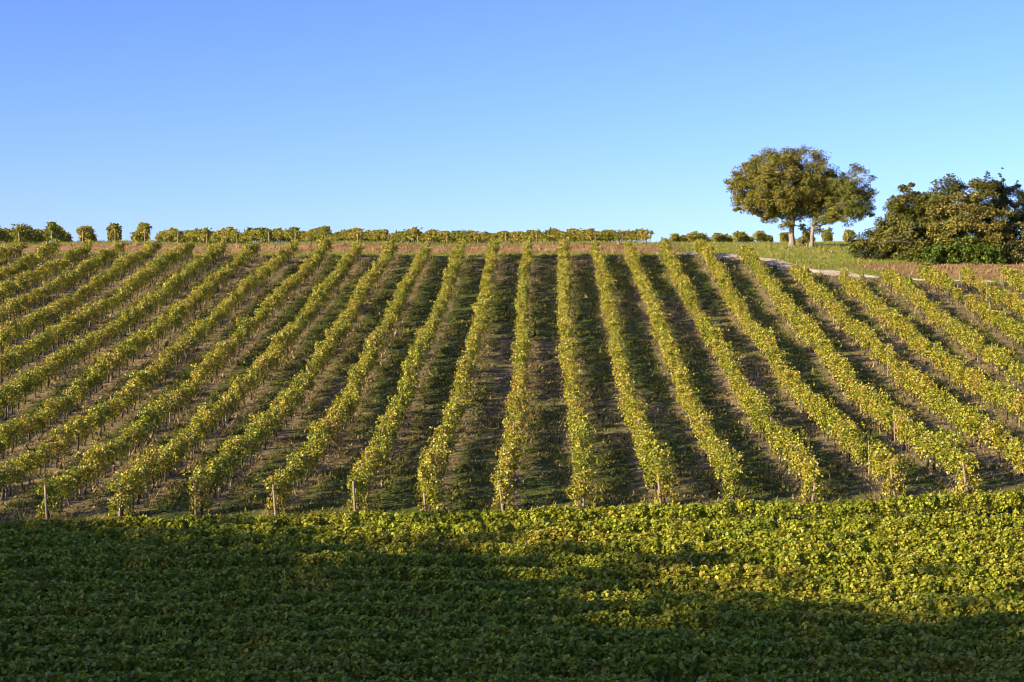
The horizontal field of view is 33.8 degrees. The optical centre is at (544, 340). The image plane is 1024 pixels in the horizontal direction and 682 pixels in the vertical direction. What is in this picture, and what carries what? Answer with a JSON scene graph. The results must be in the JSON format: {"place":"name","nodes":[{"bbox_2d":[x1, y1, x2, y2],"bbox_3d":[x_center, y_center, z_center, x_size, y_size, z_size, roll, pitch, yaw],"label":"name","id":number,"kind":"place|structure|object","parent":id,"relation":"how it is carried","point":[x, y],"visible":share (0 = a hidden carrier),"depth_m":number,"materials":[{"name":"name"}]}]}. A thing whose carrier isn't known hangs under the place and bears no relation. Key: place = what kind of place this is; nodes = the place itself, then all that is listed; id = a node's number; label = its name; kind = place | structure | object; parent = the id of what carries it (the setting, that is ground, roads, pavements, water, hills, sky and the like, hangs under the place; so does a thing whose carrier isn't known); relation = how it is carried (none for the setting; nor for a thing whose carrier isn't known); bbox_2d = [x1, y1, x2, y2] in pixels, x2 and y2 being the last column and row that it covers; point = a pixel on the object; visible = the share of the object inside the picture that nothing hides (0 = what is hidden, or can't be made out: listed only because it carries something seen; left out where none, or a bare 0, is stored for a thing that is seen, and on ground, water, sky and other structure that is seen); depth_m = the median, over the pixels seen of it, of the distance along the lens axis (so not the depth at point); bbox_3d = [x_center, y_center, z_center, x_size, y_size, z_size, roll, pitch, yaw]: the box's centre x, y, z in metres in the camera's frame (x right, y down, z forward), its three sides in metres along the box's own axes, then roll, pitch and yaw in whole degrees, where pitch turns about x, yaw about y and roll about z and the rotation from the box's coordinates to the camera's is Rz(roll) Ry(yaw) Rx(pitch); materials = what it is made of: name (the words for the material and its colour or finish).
{"place":"outdoors","nodes":[
{"label":"outdoors","id":0,"kind":"place"},
{"bbox_2d":[0,241,1023,681],"bbox_3d":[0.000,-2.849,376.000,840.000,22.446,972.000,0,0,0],"label":"ground","id":1,"kind":"structure","parent":0,"point":[668,427],"depth_m":90.06,"materials":[{"name":"soil"}]},
{"bbox_2d":[0,225,15,242],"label":"vine hedge","id":2,"kind":"object","parent":1,"relation":"on","point":[5,235],"visible":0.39,"depth_m":170.02,"materials":[{"name":"green plant"}]},
{"bbox_2d":[0,237,28,265],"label":"vine hedge","id":3,"kind":"object","parent":1,"relation":"on","point":[6,253],"visible":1,"depth_m":137.26,"materials":[{"name":"green plant"}]},
{"bbox_2d":[9,223,48,242],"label":"vine hedge","id":4,"kind":"object","parent":1,"relation":"on","point":[26,232],"visible":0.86,"depth_m":154.93,"materials":[{"name":"green plant"}]},
{"bbox_2d":[0,239,60,280],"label":"vine hedge","id":5,"kind":"object","parent":1,"relation":"on","point":[45,251],"visible":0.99,"depth_m":132.48,"materials":[{"name":"green plant"}]},
{"bbox_2d":[0,238,94,303],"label":"vine hedge","id":6,"kind":"object","parent":1,"relation":"on","point":[8,285],"visible":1,"depth_m":126.25,"materials":[{"name":"green plant"}]},
{"bbox_2d":[43,221,73,241],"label":"vine hedge","id":7,"kind":"object","parent":1,"relation":"on","point":[53,230],"visible":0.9,"depth_m":151.57,"materials":[{"name":"green plant"}]},
{"bbox_2d":[0,239,125,327],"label":"vine hedge","id":8,"kind":"object","parent":1,"relation":"on","point":[63,279],"visible":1,"depth_m":121.74,"materials":[{"name":"green plant"}]},
{"bbox_2d":[0,239,162,353],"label":"vine hedge","id":9,"kind":"object","parent":1,"relation":"on","point":[45,315],"visible":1,"depth_m":115.48,"materials":[{"name":"green plant"}]},
{"bbox_2d":[76,225,97,242],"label":"vine hedge","id":10,"kind":"object","parent":1,"relation":"on","point":[86,232],"visible":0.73,"depth_m":150.38,"materials":[{"name":"green plant"}]},
{"bbox_2d":[0,239,197,382],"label":"vine hedge","id":11,"kind":"object","parent":1,"relation":"on","point":[76,321],"visible":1,"depth_m":108.77,"materials":[{"name":"green plant"}]},
{"bbox_2d":[0,240,227,419],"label":"vine hedge","id":12,"kind":"object","parent":1,"relation":"on","point":[13,393],"visible":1,"depth_m":101.72,"materials":[{"name":"green plant"}]},
{"bbox_2d":[106,222,121,241],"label":"vine hedge","id":13,"kind":"object","parent":1,"relation":"on","point":[114,232],"visible":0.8,"depth_m":150.21,"materials":[{"name":"green plant"}]},
{"bbox_2d":[0,240,261,457],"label":"vine hedge","id":14,"kind":"object","parent":1,"relation":"on","point":[122,355],"visible":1,"depth_m":93.23,"materials":[{"name":"green plant"}]},
{"bbox_2d":[130,222,151,240],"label":"vine hedge","id":15,"kind":"object","parent":1,"relation":"on","point":[141,232],"visible":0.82,"depth_m":151.18,"materials":[{"name":"green plant"}]},
{"bbox_2d":[0,238,299,500],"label":"vine hedge","id":16,"kind":"object","parent":1,"relation":"on","point":[135,387],"visible":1,"depth_m":85.09,"materials":[{"name":"green plant"}]},
{"bbox_2d":[155,227,184,242],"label":"vine hedge","id":17,"kind":"object","parent":1,"relation":"on","point":[172,234],"visible":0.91,"depth_m":156.90,"materials":[{"name":"green plant"}]},
{"bbox_2d":[30,237,333,519],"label":"vine hedge","id":18,"kind":"object","parent":1,"relation":"on","point":[153,416],"visible":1,"depth_m":80.47,"materials":[{"name":"green plant"}]},
{"bbox_2d":[179,227,211,243],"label":"vine hedge","id":19,"kind":"object","parent":1,"relation":"on","point":[199,235],"visible":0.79,"depth_m":154.50,"materials":[{"name":"green plant"}]},
{"bbox_2d":[205,226,240,243],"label":"vine hedge","id":20,"kind":"object","parent":1,"relation":"on","point":[230,234],"visible":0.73,"depth_m":157.98,"materials":[{"name":"green plant"}]},
{"bbox_2d":[107,240,363,519],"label":"vine hedge","id":21,"kind":"object","parent":1,"relation":"on","point":[144,470],"visible":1,"depth_m":79.98,"materials":[{"name":"green plant"}]},
{"bbox_2d":[233,227,273,243],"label":"vine hedge","id":22,"kind":"object","parent":1,"relation":"on","point":[259,234],"visible":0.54,"depth_m":157.16,"materials":[{"name":"green plant"}]},
{"bbox_2d":[263,226,300,241],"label":"vine hedge","id":23,"kind":"object","parent":1,"relation":"on","point":[280,234],"visible":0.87,"depth_m":154.93,"materials":[{"name":"green plant"}]},
{"bbox_2d":[179,239,398,516],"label":"vine hedge","id":24,"kind":"object","parent":1,"relation":"on","point":[210,475],"visible":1,"depth_m":79.55,"materials":[{"name":"green plant"}]},
{"bbox_2d":[290,225,333,241],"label":"vine hedge","id":25,"kind":"object","parent":1,"relation":"on","point":[324,231],"visible":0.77,"depth_m":155.96,"materials":[{"name":"green plant"}]},
{"bbox_2d":[318,227,363,241],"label":"vine hedge","id":26,"kind":"object","parent":1,"relation":"on","point":[352,233],"visible":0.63,"depth_m":154.21,"materials":[{"name":"green plant"}]},
{"bbox_2d":[256,240,432,516],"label":"vine hedge","id":27,"kind":"object","parent":1,"relation":"on","point":[324,434],"visible":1,"depth_m":79.71,"materials":[{"name":"green plant"}]},
{"bbox_2d":[351,229,389,242],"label":"vine hedge","id":28,"kind":"object","parent":1,"relation":"on","point":[379,234],"visible":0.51,"depth_m":153.83,"materials":[{"name":"green plant"}]},
{"bbox_2d":[377,227,422,243],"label":"vine hedge","id":29,"kind":"object","parent":1,"relation":"on","point":[412,234],"visible":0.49,"depth_m":151.93,"materials":[{"name":"green plant"}]},
{"bbox_2d":[340,239,467,512],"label":"vine hedge","id":30,"kind":"object","parent":1,"relation":"on","point":[372,461],"visible":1,"depth_m":82.52,"materials":[{"name":"green plant"}]},
{"bbox_2d":[405,229,451,243],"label":"vine hedge","id":31,"kind":"object","parent":1,"relation":"on","point":[432,235],"visible":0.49,"depth_m":153.69,"materials":[{"name":"green plant"}]},
{"bbox_2d":[412,239,499,512],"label":"vine hedge","id":32,"kind":"object","parent":1,"relation":"on","point":[434,458],"visible":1,"depth_m":80.44,"materials":[{"name":"green plant"}]},
{"bbox_2d":[435,229,480,243],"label":"vine hedge","id":33,"kind":"object","parent":1,"relation":"on","point":[470,236],"visible":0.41,"depth_m":154.00,"materials":[{"name":"green plant"}]},
{"bbox_2d":[442,230,509,242],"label":"vine hedge","id":34,"kind":"object","parent":1,"relation":"on","point":[502,236],"visible":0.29,"depth_m":153.51,"materials":[{"name":"green plant"}]},
{"bbox_2d":[463,229,540,242],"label":"vine hedge","id":35,"kind":"object","parent":1,"relation":"on","point":[518,236],"visible":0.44,"depth_m":152.88,"materials":[{"name":"green plant"}]},
{"bbox_2d":[0,237,1010,277],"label":"meadow grass","id":36,"kind":"structure","parent":1,"relation":"on","point":[681,244],"depth_m":145.62,"materials":[{"name":"green plant"}]},
{"bbox_2d":[487,238,535,511],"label":"vine hedge","id":37,"kind":"object","parent":1,"relation":"on","point":[513,434],"visible":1,"depth_m":81.81,"materials":[{"name":"green plant"}]},
{"bbox_2d":[0,252,1023,521],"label":"weeds","id":38,"kind":"object","parent":1,"relation":"on","point":[542,420],"visible":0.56,"depth_m":89.44,"materials":[{"name":"green plant"}]},
{"bbox_2d":[0,650,1023,681],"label":"vine hedge","id":39,"kind":"object","parent":1,"relation":"on","point":[682,664],"visible":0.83,"depth_m":34.48,"materials":[{"name":"green plant"}]},
{"bbox_2d":[0,633,1023,681],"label":"vine hedge","id":40,"kind":"object","parent":1,"relation":"on","point":[378,650],"visible":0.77,"depth_m":36.53,"materials":[{"name":"green plant"}]},
{"bbox_2d":[0,621,1023,676],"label":"vine hedge","id":41,"kind":"object","parent":1,"relation":"on","point":[254,637],"visible":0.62,"depth_m":38.46,"materials":[{"name":"green plant"}]},
{"bbox_2d":[0,607,1023,660],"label":"vine hedge","id":42,"kind":"object","parent":1,"relation":"on","point":[626,620],"visible":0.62,"depth_m":40.48,"materials":[{"name":"green plant"}]},
{"bbox_2d":[0,489,1023,545],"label":"vine hedge","id":43,"kind":"object","parent":1,"relation":"on","point":[726,509],"visible":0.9,"depth_m":58.54,"materials":[{"name":"green plant"}]},
{"bbox_2d":[0,548,1023,587],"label":"vine hedge","id":44,"kind":"object","parent":1,"relation":"on","point":[220,561],"visible":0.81,"depth_m":50.47,"materials":[{"name":"green plant"}]},
{"bbox_2d":[0,562,1023,602],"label":"vine hedge","id":45,"kind":"object","parent":1,"relation":"on","point":[73,574],"visible":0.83,"depth_m":48.48,"materials":[{"name":"green plant"}]},
{"bbox_2d":[0,595,1023,645],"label":"vine hedge","id":46,"kind":"object","parent":1,"relation":"on","point":[139,608],"visible":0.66,"depth_m":42.47,"materials":[{"name":"green plant"}]},
{"bbox_2d":[0,573,1023,619],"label":"vine hedge","id":47,"kind":"object","parent":1,"relation":"on","point":[215,586],"visible":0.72,"depth_m":46.46,"materials":[{"name":"green plant"}]},
{"bbox_2d":[0,536,1023,579],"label":"vine hedge","id":48,"kind":"object","parent":1,"relation":"on","point":[594,547],"visible":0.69,"depth_m":52.52,"materials":[{"name":"green plant"}]},
{"bbox_2d":[0,511,1023,556],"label":"vine hedge","id":49,"kind":"object","parent":1,"relation":"on","point":[936,520],"visible":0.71,"depth_m":56.56,"materials":[{"name":"green plant"}]},
{"bbox_2d":[0,526,1023,569],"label":"vine hedge","id":50,"kind":"object","parent":1,"relation":"on","point":[552,533],"visible":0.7,"depth_m":54.52,"materials":[{"name":"green plant"}]},
{"bbox_2d":[0,586,1023,631],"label":"vine hedge","id":51,"kind":"object","parent":1,"relation":"on","point":[258,597],"visible":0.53,"depth_m":44.46,"materials":[{"name":"green plant"}]},
{"bbox_2d":[0,666,1023,681],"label":"vine hedge","id":52,"kind":"object","parent":1,"relation":"on","point":[228,675],"visible":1,"depth_m":32.54,"materials":[{"name":"green plant"}]},
{"bbox_2d":[0,484,1023,544],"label":"verge grass","id":53,"kind":"structure","parent":1,"relation":"on","point":[800,518],"depth_m":60.34,"materials":[{"name":"green plant"}]},
{"bbox_2d":[1,236,1023,278],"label":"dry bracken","id":54,"kind":"object","parent":1,"relation":"on","point":[892,266],"visible":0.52,"depth_m":144.05,"materials":[{"name":"brown plant"}]},
{"bbox_2d":[508,227,567,242],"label":"vine hedge","id":55,"kind":"object","parent":1,"relation":"on","point":[552,234],"visible":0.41,"depth_m":152.04,"materials":[{"name":"green plant"}]},
{"bbox_2d":[543,227,596,240],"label":"vine hedge","id":56,"kind":"object","parent":1,"relation":"on","point":[574,233],"visible":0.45,"depth_m":152.43,"materials":[{"name":"green plant"}]},
{"bbox_2d":[553,239,599,508],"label":"vine hedge","id":57,"kind":"object","parent":1,"relation":"on","point":[578,423],"visible":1,"depth_m":83.59,"materials":[{"name":"green plant"}]},
{"bbox_2d":[575,229,625,241],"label":"vine hedge","id":58,"kind":"object","parent":1,"relation":"on","point":[605,235],"visible":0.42,"depth_m":152.24,"materials":[{"name":"green plant"}]},
{"bbox_2d":[604,228,654,242],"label":"vine hedge","id":59,"kind":"object","parent":1,"relation":"on","point":[641,234],"visible":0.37,"depth_m":151.96,"materials":[{"name":"green plant"}]},
{"bbox_2d":[589,240,679,504],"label":"vine hedge","id":60,"kind":"object","parent":1,"relation":"on","point":[650,454],"visible":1,"depth_m":78.39,"materials":[{"name":"green plant"}]},
{"bbox_2d":[669,233,687,241],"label":"vine hedge","id":61,"kind":"object","parent":1,"relation":"on","point":[675,237],"visible":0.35,"depth_m":210.90,"materials":[{"name":"green plant"}]},
{"bbox_2d":[622,239,751,505],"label":"vine hedge","id":62,"kind":"object","parent":1,"relation":"on","point":[726,467],"visible":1,"depth_m":82.39,"materials":[{"name":"green plant"}]},
{"bbox_2d":[686,230,713,241],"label":"vine hedge","id":63,"kind":"object","parent":1,"relation":"on","point":[693,235],"visible":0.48,"depth_m":214.65,"materials":[{"name":"green plant"}]},
{"bbox_2d":[711,232,732,242],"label":"vine hedge","id":64,"kind":"object","parent":1,"relation":"on","point":[718,237],"visible":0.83,"depth_m":215.90,"materials":[{"name":"green plant"}]},
{"bbox_2d":[657,237,823,502],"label":"vine hedge","id":65,"kind":"object","parent":1,"relation":"on","point":[790,445],"visible":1,"depth_m":79.79,"materials":[{"name":"green plant"}]},
{"bbox_2d":[730,230,754,242],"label":"vine hedge","id":66,"kind":"object","parent":1,"relation":"on","point":[741,236],"visible":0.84,"depth_m":215.98,"materials":[{"name":"green plant"}]},
{"bbox_2d":[752,230,773,242],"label":"vine hedge","id":67,"kind":"object","parent":1,"relation":"on","point":[760,236],"visible":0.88,"depth_m":213.04,"materials":[{"name":"green plant"}]},
{"bbox_2d":[723,145,842,246],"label":"walnut tree","id":68,"kind":"object","parent":1,"relation":"on","point":[779,196],"visible":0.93,"depth_m":148.41,"materials":[{"name":"green plant"}]},
{"bbox_2d":[778,232,795,242],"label":"vine hedge","id":69,"kind":"object","parent":1,"relation":"on","point":[784,236],"visible":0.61,"depth_m":211.28,"materials":[{"name":"green plant"}]},
{"bbox_2d":[794,236,809,246],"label":"shrub","id":70,"kind":"object","parent":1,"relation":"on","point":[801,240],"visible":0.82,"depth_m":149.17,"materials":[{"name":"green plant"}]},
{"bbox_2d":[691,237,913,497],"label":"vine hedge","id":71,"kind":"object","parent":1,"relation":"on","point":[880,455],"visible":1,"depth_m":79.55,"materials":[{"name":"green plant"}]},
{"bbox_2d":[801,232,815,241],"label":"vine hedge","id":72,"kind":"object","parent":1,"relation":"on","point":[806,236],"visible":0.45,"depth_m":212.03,"materials":[{"name":"green plant"}]},
{"bbox_2d":[821,229,834,240],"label":"vine hedge","id":73,"kind":"object","parent":1,"relation":"on","point":[826,238],"visible":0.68,"depth_m":210.79,"materials":[{"name":"green plant"}]},
{"bbox_2d":[808,162,879,246],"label":"walnut tree","id":74,"kind":"object","parent":1,"relation":"on","point":[851,193],"visible":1,"depth_m":147.52,"materials":[{"name":"green plant"}]},
{"bbox_2d":[842,229,854,240],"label":"vine hedge","id":75,"kind":"object","parent":1,"relation":"on","point":[846,236],"visible":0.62,"depth_m":210.30,"materials":[{"name":"green plant"}]},
{"bbox_2d":[736,244,981,493],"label":"vine hedge","id":76,"kind":"object","parent":1,"relation":"on","point":[943,447],"visible":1,"depth_m":77.66,"materials":[{"name":"green plant"}]},
{"bbox_2d":[847,227,915,259],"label":"shrub","id":77,"kind":"object","parent":1,"relation":"on","point":[861,248],"visible":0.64,"depth_m":135.21,"materials":[{"name":"green plant"}]},
{"bbox_2d":[865,182,945,261],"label":"shrub","id":78,"kind":"object","parent":1,"relation":"on","point":[903,234],"visible":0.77,"depth_m":133.72,"materials":[{"name":"green plant"}]},
{"bbox_2d":[789,261,1023,476],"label":"vine hedge","id":79,"kind":"object","parent":1,"relation":"on","point":[970,420],"visible":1,"depth_m":80.98,"materials":[{"name":"green plant"}]},
{"bbox_2d":[833,267,1023,426],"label":"vine hedge","id":80,"kind":"object","parent":1,"relation":"on","point":[1000,394],"visible":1,"depth_m":89.76,"materials":[{"name":"green plant"}]},
{"bbox_2d":[928,173,969,245],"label":"shrub","id":81,"kind":"object","parent":1,"relation":"on","point":[955,187],"visible":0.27,"depth_m":137.67,"materials":[{"name":"green plant"}]},
{"bbox_2d":[880,268,1023,390],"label":"vine hedge","id":82,"kind":"object","parent":1,"relation":"on","point":[962,334],"visible":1,"depth_m":96.39,"materials":[{"name":"green plant"}]},
{"bbox_2d":[911,232,1007,264],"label":"bramble","id":83,"kind":"object","parent":1,"relation":"on","point":[939,252],"visible":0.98,"depth_m":130.28,"materials":[{"name":"green plant"}]},
{"bbox_2d":[916,177,1017,255],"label":"shrub","id":84,"kind":"object","parent":1,"relation":"on","point":[958,222],"visible":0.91,"depth_m":131.75,"materials":[{"name":"green plant"}]},
{"bbox_2d":[916,262,1023,351],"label":"vine hedge","id":85,"kind":"object","parent":1,"relation":"on","point":[935,276],"visible":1,"depth_m":103.22,"materials":[{"name":"green plant"}]},
{"bbox_2d":[959,266,1023,319],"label":"vine hedge","id":86,"kind":"object","parent":1,"relation":"on","point":[994,292],"visible":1,"depth_m":109.63,"materials":[{"name":"green plant"}]},
{"bbox_2d":[979,167,1023,254],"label":"shrub","id":87,"kind":"object","parent":1,"relation":"on","point":[1002,201],"visible":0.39,"depth_m":133.52,"materials":[{"name":"green plant"}]},
{"bbox_2d":[995,264,1023,298],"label":"vine hedge","id":88,"kind":"object","parent":1,"relation":"on","point":[1013,279],"visible":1,"depth_m":115.27,"materials":[{"name":"green plant"}]},
{"bbox_2d":[1001,221,1023,263],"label":"shrub","id":89,"kind":"object","parent":1,"relation":"on","point":[1016,248],"visible":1,"depth_m":130.68,"materials":[{"name":"green plant"}]},
{"bbox_2d":[0,0,1023,242],"label":"sky","id":90,"kind":"structure","parent":0,"point":[490,116],"materials":[{"name":"blue"}]},
{"bbox_2d":[676,253,1007,281],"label":"track","id":91,"kind":"structure","parent":0,"point":[772,260],"depth_m":129.34,"materials":[{"name":"beige soil"}]}
]}

